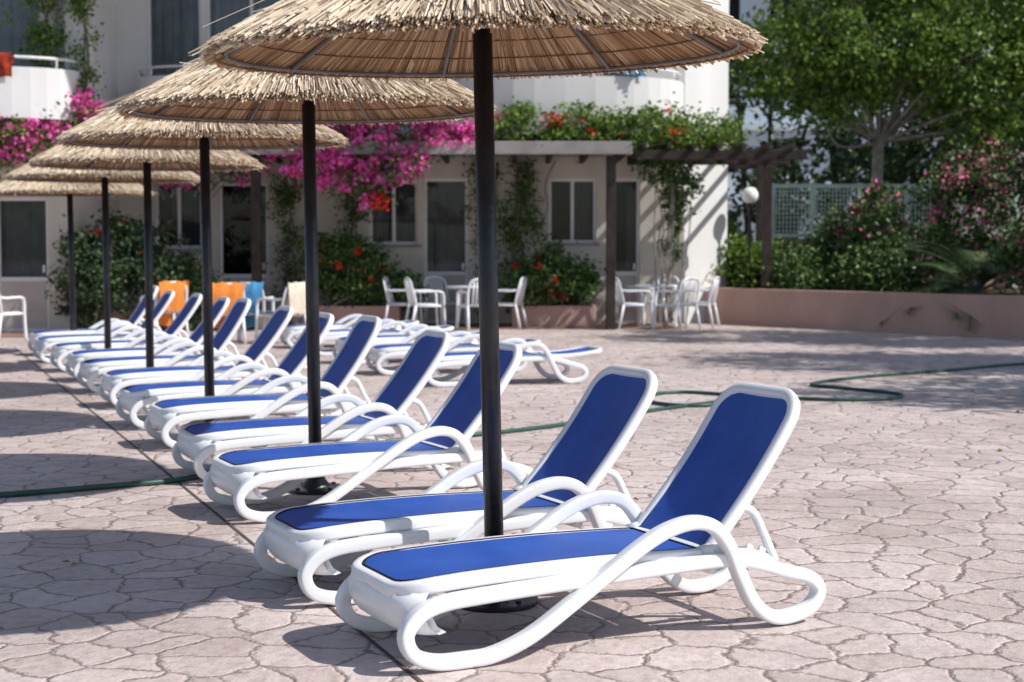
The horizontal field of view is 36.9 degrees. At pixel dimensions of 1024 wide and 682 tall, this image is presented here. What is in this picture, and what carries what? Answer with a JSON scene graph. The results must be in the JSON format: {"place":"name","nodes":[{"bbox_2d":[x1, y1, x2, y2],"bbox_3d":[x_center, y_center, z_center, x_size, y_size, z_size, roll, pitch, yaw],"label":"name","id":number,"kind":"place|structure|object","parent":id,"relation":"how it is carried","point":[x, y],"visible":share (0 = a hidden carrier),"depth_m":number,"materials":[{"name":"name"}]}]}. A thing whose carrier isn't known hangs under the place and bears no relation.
{"place":"outdoors","nodes":[
{"label":"outdoors","id":0,"kind":"place"},
{"bbox_2d":[1,323,677,336],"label":"terrace paving","id":1,"kind":"structure","parent":0,"point":[461,326],"depth_m":27.12,"materials":[{"name":"ceramic"}]},
{"bbox_2d":[78,307,166,329],"bbox_3d":[-6.650,-0.372,26.271,1.300,0.380,0.900,0,3,0],"label":"flower planter","id":2,"kind":"object","parent":1,"relation":"on","point":[118,316],"visible":0.09,"depth_m":25.82,"materials":[{"name":"concrete"}]},
{"bbox_2d":[43,207,218,328],"bbox_3d":[-6.371,-1.225,25.702,2.851,2.154,1.695,-1,4,-17],"label":"hibiscus bush","id":3,"kind":"object","parent":2,"relation":"in","point":[124,260],"visible":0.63,"depth_m":25.49,"materials":[{"name":"green plant"}]},
{"bbox_2d":[172,258,435,330],"bbox_3d":[-3.733,-0.846,27.007,4.961,1.270,1.317,-1,4,-22],"label":"garden shrub","id":4,"kind":"object","parent":1,"relation":"on","point":[197,272],"visible":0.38,"depth_m":26.41,"materials":[{"name":"green plant"}]},
{"bbox_2d":[292,304,402,324],"bbox_3d":[-2.950,-0.458,27.702,1.900,0.380,0.900,0,3,0],"label":"flower planter","id":5,"kind":"object","parent":1,"relation":"on","point":[338,313],"visible":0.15,"depth_m":27.25,"materials":[{"name":"concrete"}]},
{"bbox_2d":[294,228,428,307],"bbox_3d":[-2.693,-1.223,27.416,2.416,1.599,1.493,0,3,0],"label":"hibiscus bush","id":6,"kind":"object","parent":5,"relation":"in","point":[366,280],"visible":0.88,"depth_m":27.33,"materials":[{"name":"green plant"}]},
{"bbox_2d":[383,276,422,328],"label":"plastic chair","id":7,"kind":"object","parent":1,"relation":"on","point":[389,295],"visible":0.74,"depth_m":26.86,"materials":[{"name":"white plastic"}]},
{"bbox_2d":[403,277,445,328],"bbox_3d":[-1.515,-0.650,26.468,0.650,0.909,0.607,-1,4,-17],"label":"plastic chair","id":8,"kind":"object","parent":1,"relation":"on","point":[410,293],"visible":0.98,"depth_m":26.29,"materials":[{"name":"white plastic"}]},
{"bbox_2d":[250,154,625,329],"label":"posts","id":9,"kind":"object","parent":1,"relation":"on","point":[256,229],"visible":0.61,"depth_m":26.36,"materials":[{"name":"brown wood"}]},
{"bbox_2d":[329,163,384,275],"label":"climbing vine","id":10,"kind":"object","parent":9,"relation":"attached to","point":[354,218],"visible":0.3,"depth_m":28.30,"materials":[{"name":"green plant"}]},
{"bbox_2d":[242,141,632,156],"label":"slab","id":11,"kind":"structure","parent":9,"relation":"on","point":[554,148],"depth_m":26.11,"materials":[{"name":"grey concrete"}]},
{"bbox_2d":[139,150,282,200],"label":"bougainvillea","id":12,"kind":"object","parent":11,"relation":"on","point":[238,180],"visible":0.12,"depth_m":26.79,"materials":[{"name":"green plant"}]},
{"bbox_2d":[263,118,474,210],"bbox_3d":[-2.587,-3.197,26.497,4.452,1.949,1.664,0,3,0],"label":"bougainvillea","id":13,"kind":"object","parent":11,"relation":"on","point":[369,170],"visible":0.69,"depth_m":26.11,"materials":[{"name":"pink plant"}]},
{"bbox_2d":[363,188,397,213],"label":"flower","id":14,"kind":"object","parent":13,"relation":"attached to","point":[381,198],"visible":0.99,"depth_m":26.19,"materials":[{"name":"red plant"}]},
{"bbox_2d":[501,156,555,251],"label":"climbing vine","id":15,"kind":"object","parent":11,"relation":"hanging from","point":[520,170],"visible":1,"depth_m":28.28,"materials":[{"name":"green plant"}]},
{"bbox_2d":[459,162,510,315],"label":"climbing vine","id":16,"kind":"object","parent":9,"relation":"attached to","point":[472,189],"visible":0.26,"depth_m":28.30,"materials":[{"name":"green plant"}]},
{"bbox_2d":[423,275,466,325],"bbox_3d":[-1.223,-0.721,27.643,0.607,0.909,0.650,-3,4,-38],"label":"plastic chair","id":17,"kind":"object","parent":1,"relation":"on","point":[447,302],"visible":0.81,"depth_m":27.71,"materials":[{"name":"white plastic"}]},
{"bbox_2d":[445,285,475,327],"bbox_3d":[-0.720,-0.605,27.073,0.920,0.747,0.920,0,3,0],"label":"plastic table","id":18,"kind":"object","parent":1,"relation":"on","point":[460,287],"visible":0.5,"depth_m":26.85,"materials":[{"name":"white plastic"}]},
{"bbox_2d":[498,276,527,328],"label":"plastic chair","id":19,"kind":"object","parent":1,"relation":"on","point":[520,290],"visible":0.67,"depth_m":26.80,"materials":[{"name":"white plastic"}]},
{"bbox_2d":[512,304,595,326],"bbox_3d":[0.750,-0.468,27.870,1.500,0.380,0.900,0,3,0],"label":"flower planter","id":20,"kind":"object","parent":1,"relation":"on","point":[564,315],"visible":0.79,"depth_m":27.42,"materials":[{"name":"concrete"}]},
{"bbox_2d":[497,235,605,307],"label":"hibiscus bush","id":21,"kind":"object","parent":20,"relation":"in","point":[555,279],"visible":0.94,"depth_m":27.41,"materials":[{"name":"green plant"}]},
{"bbox_2d":[615,277,653,328],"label":"plastic chair","id":22,"kind":"object","parent":1,"relation":"on","point":[619,300],"visible":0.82,"depth_m":26.60,"materials":[{"name":"white plastic"}]},
{"bbox_2d":[626,284,677,326],"bbox_3d":[2.500,-0.630,27.494,0.920,0.747,0.920,0,3,0],"label":"plastic table","id":23,"kind":"object","parent":1,"relation":"on","point":[639,308],"visible":0.91,"depth_m":27.27,"materials":[{"name":"white plastic"}]},
{"bbox_2d":[644,275,678,324],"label":"plastic chair","id":24,"kind":"object","parent":1,"relation":"on","point":[673,289],"visible":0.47,"depth_m":28.37,"materials":[{"name":"white plastic"}]},
{"bbox_2d":[653,277,701,329],"bbox_3d":[2.874,-0.657,26.578,0.607,0.909,0.650,-3,5,-42],"label":"plastic chair","id":25,"kind":"object","parent":1,"relation":"on","point":[677,304],"visible":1,"depth_m":26.45,"materials":[{"name":"white plastic"}]},
{"bbox_2d":[0,322,1023,681],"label":"ground","id":26,"kind":"structure","parent":0,"point":[920,572],"depth_m":7.40,"materials":[{"name":"beige stone"}]},
{"bbox_2d":[0,296,27,340],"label":"plastic chair","id":27,"kind":"object","parent":26,"relation":"on","point":[23,313],"visible":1,"depth_m":23.12,"materials":[{"name":"white plastic"}]},
{"bbox_2d":[0,179,156,330],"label":"straw parasol","id":28,"kind":"object","parent":26,"relation":"on","point":[9,188],"visible":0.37,"depth_m":19.59,"materials":[{"name":"black paint"}]},
{"bbox_2d":[27,285,158,355],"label":"sun lounger","id":29,"kind":"object","parent":26,"relation":"on","point":[137,315],"visible":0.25,"depth_m":20.40,"materials":[{"name":"white plastic"}]},
{"bbox_2d":[2,146,199,348],"bbox_3d":[-4.546,-1.044,17.278,2.168,2.804,2.189,0,4,0],"label":"straw parasol","id":30,"kind":"object","parent":26,"relation":"on","point":[27,173],"visible":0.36,"depth_m":17.20,"materials":[{"name":"black paint"}]},
{"bbox_2d":[32,290,174,362],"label":"sun lounger","id":31,"kind":"object","parent":26,"relation":"on","point":[43,345],"visible":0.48,"depth_m":19.02,"materials":[{"name":"white plastic"}]},
{"bbox_2d":[50,293,201,371],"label":"sun lounger","id":32,"kind":"object","parent":26,"relation":"on","point":[60,352],"visible":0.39,"depth_m":17.78,"materials":[{"name":"white plastic"}]},
{"bbox_2d":[28,144,266,396],"bbox_3d":[-3.409,-0.871,14.413,2.161,2.804,2.210,0,4,0],"label":"straw parasol","id":33,"kind":"object","parent":26,"relation":"on","point":[147,162],"visible":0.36,"depth_m":14.36,"materials":[{"name":"black paint"}]},
{"bbox_2d":[65,296,229,381],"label":"sun lounger","id":34,"kind":"object","parent":26,"relation":"on","point":[76,358],"visible":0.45,"depth_m":16.42,"materials":[{"name":"white plastic"}]},
{"bbox_2d":[140,281,189,335],"bbox_3d":[-5.329,-0.470,23.589,0.607,0.909,0.650,-3,4,-36],"label":"plastic chair","id":35,"kind":"object","parent":26,"relation":"on","point":[174,312],"visible":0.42,"depth_m":23.49,"materials":[{"name":"white plastic"}]},
{"bbox_2d":[143,280,188,325],"bbox_3d":[-5.301,-0.572,23.569,0.513,0.729,0.692,-3,4,-36],"label":"orange towel","id":36,"kind":"object","parent":35,"relation":"on","point":[177,302],"visible":0.59,"depth_m":23.33,"materials":[{"name":"orange fabric"}]},
{"bbox_2d":[77,297,256,393],"bbox_3d":[-3.408,0.028,15.304,1.737,0.897,0.692,-2,4,-25],"label":"sun lounger","id":37,"kind":"object","parent":26,"relation":"on","point":[91,371],"visible":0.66,"depth_m":15.21,"materials":[{"name":"white plastic"}]},
{"bbox_2d":[98,305,296,407],"bbox_3d":[-2.820,0.127,13.908,1.737,0.867,0.692,-2,4,-24],"label":"sun lounger","id":38,"kind":"object","parent":26,"relation":"on","point":[113,383],"visible":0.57,"depth_m":13.80,"materials":[{"name":"white plastic"}]},
{"bbox_2d":[52,59,348,422],"bbox_3d":[-2.317,-0.715,11.595,2.192,2.832,2.228,0,4,0],"label":"straw parasol","id":39,"kind":"object","parent":26,"relation":"on","point":[103,130],"visible":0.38,"depth_m":11.54,"materials":[{"name":"black paint"}]},
{"bbox_2d":[14,347,423,681],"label":"expansion joint strip","id":40,"kind":"object","parent":26,"relation":"on","point":[411,673],"visible":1,"depth_m":7.75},
{"bbox_2d":[202,283,246,343],"bbox_3d":[-4.238,-0.414,22.659,0.607,0.909,0.650,-1,4,-19],"label":"plastic chair","id":41,"kind":"object","parent":26,"relation":"on","point":[241,327],"visible":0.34,"depth_m":22.51,"materials":[{"name":"white plastic"}]},
{"bbox_2d":[212,282,245,328],"bbox_3d":[-4.215,-0.515,22.631,0.509,0.729,0.693,-1,4,-19],"label":"orange towel","id":42,"kind":"object","parent":41,"relation":"on","point":[233,292],"visible":0.45,"depth_m":22.33,"materials":[{"name":"orange fabric"}]},
{"bbox_2d":[115,312,341,428],"bbox_3d":[-2.274,0.218,12.397,1.737,0.867,0.692,-2,4,-25],"label":"sun lounger","id":43,"kind":"object","parent":26,"relation":"on","point":[133,400],"visible":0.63,"depth_m":12.24,"materials":[{"name":"white plastic"}]},
{"bbox_2d":[230,282,274,341],"bbox_3d":[-3.903,-0.434,22.993,0.607,0.909,0.650,0,3,4],"label":"plastic chair","id":44,"kind":"object","parent":26,"relation":"on","point":[263,308],"visible":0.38,"depth_m":22.75,"materials":[{"name":"white plastic"}]},
{"bbox_2d":[238,281,271,327],"bbox_3d":[-3.886,-0.535,22.958,0.512,0.729,0.692,0,3,4],"label":"blue towel","id":45,"kind":"object","parent":44,"relation":"on","point":[253,291],"visible":0.46,"depth_m":22.63,"materials":[{"name":"blue fabric"}]},
{"bbox_2d":[144,315,386,447],"bbox_3d":[-1.750,0.277,11.172,1.737,0.897,0.692,-2,4,-24],"label":"sun lounger","id":46,"kind":"object","parent":26,"relation":"on","point":[165,417],"visible":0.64,"depth_m":11.08,"materials":[{"name":"white plastic"}]},
{"bbox_2d":[254,282,305,344],"bbox_3d":[-3.371,-0.415,22.671,0.650,0.909,0.607,3,4,37],"label":"plastic chair","id":47,"kind":"object","parent":26,"relation":"on","point":[257,315],"visible":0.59,"depth_m":22.58,"materials":[{"name":"white plastic"}]},
{"bbox_2d":[259,281,305,329],"bbox_3d":[-3.337,-0.517,22.663,0.692,0.729,0.511,3,4,37],"label":"cream towel","id":48,"kind":"object","parent":47,"relation":"on","point":[297,296],"visible":0.55,"depth_m":22.43,"materials":[{"name":"beige fabric"}]},
{"bbox_2d":[105,53,497,494],"bbox_3d":[-1.164,-0.529,8.752,2.184,2.804,2.192,0,5,0],"label":"straw parasol","id":49,"kind":"object","parent":26,"relation":"on","point":[209,93],"visible":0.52,"depth_m":8.72,"materials":[{"name":"black paint"}]},
{"bbox_2d":[172,329,451,479],"bbox_3d":[-1.214,0.383,9.662,1.737,0.867,0.692,-2,4,-25],"label":"sun lounger","id":50,"kind":"object","parent":26,"relation":"on","point":[400,391],"visible":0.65,"depth_m":9.57,"materials":[{"name":"white plastic"}]},
{"bbox_2d":[0,140,683,329],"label":"ground floor walls","id":51,"kind":"structure","parent":26,"relation":"on","point":[84,208],"depth_m":28.57,"materials":[{"name":"white paint"}]},
{"bbox_2d":[166,124,599,250],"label":"window sills","id":52,"kind":"structure","parent":51,"relation":"attached to","point":[564,244],"depth_m":28.56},
{"bbox_2d":[280,314,418,346],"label":"sun lounger","id":53,"kind":"object","parent":26,"relation":"on","point":[289,333],"visible":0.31,"depth_m":21.62,"materials":[{"name":"white plastic"}]},
{"bbox_2d":[1,0,728,322],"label":"walls","id":54,"kind":"structure","parent":26,"relation":"on","point":[121,56],"depth_m":28.48,"materials":[{"name":"white paint"}]},
{"bbox_2d":[1,0,70,68],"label":"climbing vine","id":55,"kind":"object","parent":54,"relation":"attached to","point":[46,40],"visible":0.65,"depth_m":24.93,"materials":[{"name":"green plant"}]},
{"bbox_2d":[58,0,106,96],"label":"climbing vine","id":56,"kind":"object","parent":54,"relation":"attached to","point":[81,10],"visible":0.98,"depth_m":24.84,"materials":[{"name":"green plant"}]},
{"bbox_2d":[261,163,304,302],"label":"climbing vine","id":57,"kind":"object","parent":54,"relation":"attached to","point":[290,201],"visible":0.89,"depth_m":28.23,"materials":[{"name":"green plant"}]},
{"bbox_2d":[0,0,630,120],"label":"curtains","id":58,"kind":"object","parent":54,"relation":"attached to","point":[175,30],"visible":0.07,"depth_m":28.65,"materials":[{"name":"grey fabric"}]},
{"bbox_2d":[1,182,635,276],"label":"curtains","id":59,"kind":"object","parent":54,"relation":"attached to","point":[23,234],"visible":0.6,"depth_m":28.86,"materials":[{"name":"white fabric"}]},
{"bbox_2d":[0,0,639,331],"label":"window frames","id":60,"kind":"structure","parent":54,"relation":"attached to","point":[465,272],"depth_m":28.67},
{"bbox_2d":[1,275,635,328],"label":"door panels","id":61,"kind":"object","parent":60,"relation":"attached to","point":[31,292],"visible":0.52,"depth_m":25.81,"materials":[{"name":"white"}]},
{"bbox_2d":[0,66,683,139],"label":"balconies","id":62,"kind":"structure","parent":54,"relation":"attached to","point":[30,92],"depth_m":26.76,"materials":[{"name":"white paint"}]},
{"bbox_2d":[0,84,107,178],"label":"bougainvillea","id":63,"kind":"object","parent":62,"relation":"hanging from","point":[24,143],"visible":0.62,"depth_m":24.36,"materials":[{"name":"pink plant"}]},
{"bbox_2d":[12,55,680,79],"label":"balcony rails","id":64,"kind":"object","parent":62,"relation":"on","point":[151,68],"visible":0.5,"depth_m":27.05,"materials":[{"name":"white metal"}]},
{"bbox_2d":[0,52,13,76],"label":"patterned towel","id":65,"kind":"object","parent":64,"relation":"hanging from","point":[6,60],"visible":1,"depth_m":24.01,"materials":[{"name":"orange fabric"}]},
{"bbox_2d":[624,70,646,76],"bbox_3d":[2.150,-4.716,26.797,0.400,0.210,0.156,0,3,0],"label":"blue towel","id":66,"kind":"object","parent":62,"relation":"on","point":[632,74],"visible":0.2,"depth_m":26.75,"materials":[{"name":"blue fabric"}]},
{"bbox_2d":[159,182,626,273],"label":"window panes","id":67,"kind":"object","parent":54,"relation":"attached to","point":[237,229],"visible":0.06,"depth_m":29.48,"materials":[{"name":"black glass"}]},
{"bbox_2d":[496,161,541,312],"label":"climbing vine","id":68,"kind":"object","parent":54,"relation":"attached to","point":[512,235],"visible":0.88,"depth_m":28.31,"materials":[{"name":"green plant"}]},
{"bbox_2d":[203,341,532,521],"bbox_3d":[-0.762,0.459,8.392,1.737,0.867,0.692,-2,4,-26],"label":"sun lounger","id":69,"kind":"object","parent":26,"relation":"on","point":[445,434],"visible":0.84,"depth_m":8.26,"materials":[{"name":"white plastic"}]},
{"bbox_2d":[320,319,453,355],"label":"sun lounger","id":70,"kind":"object","parent":26,"relation":"on","point":[334,334],"visible":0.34,"depth_m":20.16,"materials":[{"name":"white plastic"}]},
{"bbox_2d":[332,324,479,363],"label":"sun lounger","id":71,"kind":"object","parent":26,"relation":"on","point":[399,337],"visible":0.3,"depth_m":18.71,"materials":[{"name":"white plastic"}]},
{"bbox_2d":[366,331,540,374],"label":"sun lounger","id":72,"kind":"object","parent":26,"relation":"on","point":[378,355],"visible":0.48,"depth_m":17.10,"materials":[{"name":"white plastic"}]},
{"bbox_2d":[254,365,657,604],"bbox_3d":[-0.182,0.569,6.574,1.737,0.867,0.692,-2,4,-26],"label":"sun lounger","id":73,"kind":"object","parent":26,"relation":"on","point":[587,447],"visible":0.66,"depth_m":6.49,"materials":[{"name":"white plastic"}]},
{"bbox_2d":[456,278,478,331],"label":"plastic chair","id":74,"kind":"object","parent":26,"relation":"on","point":[467,306],"visible":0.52,"depth_m":25.83,"materials":[{"name":"white plastic"}]},
{"bbox_2d":[188,0,767,612],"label":"straw parasol","id":75,"kind":"object","parent":26,"relation":"on","point":[482,44],"visible":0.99,"depth_m":5.95,"materials":[{"name":"black paint"}]},
{"bbox_2d":[0,362,1023,497],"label":"garden hose","id":76,"kind":"object","parent":26,"relation":"on","point":[670,406],"visible":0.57,"depth_m":13.55,"materials":[{"name":"green rubber"}]},
{"bbox_2d":[428,338,601,386],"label":"sun lounger","id":77,"kind":"object","parent":26,"relation":"on","point":[465,358],"visible":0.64,"depth_m":15.87,"materials":[{"name":"white plastic"}]},
{"bbox_2d":[61,355,1019,563],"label":"fallen leaves","id":78,"kind":"object","parent":26,"relation":"on","point":[900,488],"visible":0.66,"depth_m":10.58,"materials":[{"name":"brown plant"}]},
{"bbox_2d":[335,382,825,670],"bbox_3d":[0.269,0.625,5.644,1.737,0.867,0.692,-2,4,-27],"label":"sun lounger","id":79,"kind":"object","parent":26,"relation":"on","point":[688,518],"visible":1,"depth_m":5.57,"materials":[{"name":"white plastic"}]},
{"bbox_2d":[678,276,719,327],"bbox_3d":[3.334,-0.696,27.224,0.650,0.909,0.607,1,4,20],"label":"plastic chair","id":80,"kind":"object","parent":26,"relation":"on","point":[713,290],"visible":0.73,"depth_m":27.07,"materials":[{"name":"white plastic"}]},
{"bbox_2d":[705,287,1023,337],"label":"planter wall","id":81,"kind":"structure","parent":26,"relation":"on","point":[998,315],"depth_m":26.01,"materials":[{"name":"paint"}]},
{"bbox_2d":[727,0,1019,240],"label":"background trees","id":82,"kind":"object","parent":26,"relation":"on","point":[903,163],"visible":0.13,"depth_m":38.26,"materials":[{"name":"dark leaf"},{"name":"bark"}]},
{"bbox_2d":[727,0,997,241],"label":"distant building","id":83,"kind":"structure","parent":0,"point":[738,9],"depth_m":62.84,"materials":[{"name":"grey paint"}]},
{"bbox_2d":[727,0,978,238],"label":"window glass","id":84,"kind":"structure","parent":83,"relation":"in","point":[733,4],"depth_m":63.09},
{"bbox_2d":[730,282,1023,295],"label":"garden soil","id":85,"kind":"structure","parent":0,"point":[1010,291],"depth_m":28.61,"materials":[{"name":"brown soil"}]},
{"bbox_2d":[627,143,806,288],"bbox_3d":[3.575,-1.878,28.000,2.950,3.180,3.800,0,3,0],"label":"timber pergola","id":86,"kind":"object","parent":85,"relation":"on","point":[763,160],"visible":0.81,"depth_m":27.95,"materials":[{"name":"brown wood"}]},
{"bbox_2d":[471,91,760,167],"bbox_3d":[1.797,-3.692,26.851,5.053,1.310,1.833,0,3,-6],"label":"climbing vine","id":87,"kind":"object","parent":86,"relation":"attached to","point":[679,129],"visible":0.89,"depth_m":26.60,"materials":[{"name":"green plant"}]},
{"bbox_2d":[627,138,704,321],"bbox_3d":[2.814,-2.010,27.502,1.184,3.318,1.768,2,4,34],"label":"climbing vine","id":88,"kind":"object","parent":86,"relation":"attached to","point":[668,171],"visible":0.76,"depth_m":27.53,"materials":[{"name":"green plant"}]},
{"bbox_2d":[741,187,757,288],"bbox_3d":[4.500,-1.925,29.105,0.318,1.980,0.318,0,3,0],"label":"globe lamp","id":89,"kind":"object","parent":85,"relation":"on","point":[749,195],"visible":0.92,"depth_m":29.01,"materials":[{"name":"white glass"}]},
{"bbox_2d":[705,212,807,289],"bbox_3d":[4.264,-1.690,29.799,1.947,1.818,3.122,-2,4,-32],"label":"garden shrub","id":90,"kind":"object","parent":85,"relation":"on","point":[738,270],"visible":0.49,"depth_m":29.20,"materials":[{"name":"green plant"}]},
{"bbox_2d":[754,215,979,293],"bbox_3d":[6.403,-1.393,28.380,4.292,1.858,2.604,1,4,22],"label":"garden shrub","id":91,"kind":"object","parent":85,"relation":"on","point":[842,273],"visible":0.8,"depth_m":28.07,"materials":[{"name":"green plant"}]},
{"bbox_2d":[728,0,1023,240],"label":"garden tree","id":92,"kind":"object","parent":85,"relation":"on","point":[839,59],"visible":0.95,"depth_m":29.84,"materials":[{"name":"green plant"}]},
{"bbox_2d":[772,183,1022,288],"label":"garden fence","id":93,"kind":"object","parent":85,"relation":"on","point":[812,208],"visible":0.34,"depth_m":31.07,"materials":[{"name":"metal"}]},
{"bbox_2d":[789,133,1023,289],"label":"oleander bush","id":94,"kind":"object","parent":85,"relation":"on","point":[975,179],"visible":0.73,"depth_m":28.74,"materials":[{"name":"green plant"}]},
{"bbox_2d":[873,238,1023,334],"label":"palm plant","id":95,"kind":"object","parent":85,"relation":"on","point":[978,276],"visible":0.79,"depth_m":25.83,"materials":[{"name":"green plant"}]},
{"bbox_2d":[900,0,1023,147],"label":"garden tree","id":96,"kind":"object","parent":85,"relation":"on","point":[983,55],"visible":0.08,"depth_m":34.45,"materials":[{"name":"green plant"}]},
{"bbox_2d":[947,151,1023,238],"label":"wall","id":97,"kind":"structure","parent":85,"relation":"on","point":[1020,160],"depth_m":33.19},
{"bbox_2d":[974,196,1023,295],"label":"oleander bush","id":98,"kind":"object","parent":85,"relation":"on","point":[1015,243],"visible":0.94,"depth_m":25.04,"materials":[{"name":"green plant"}]},
{"bbox_2d":[984,120,1023,234],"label":"garden shrub","id":99,"kind":"object","parent":85,"relation":"on","point":[1019,190],"visible":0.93,"depth_m":27.57,"materials":[{"name":"green plant"}]}
]}

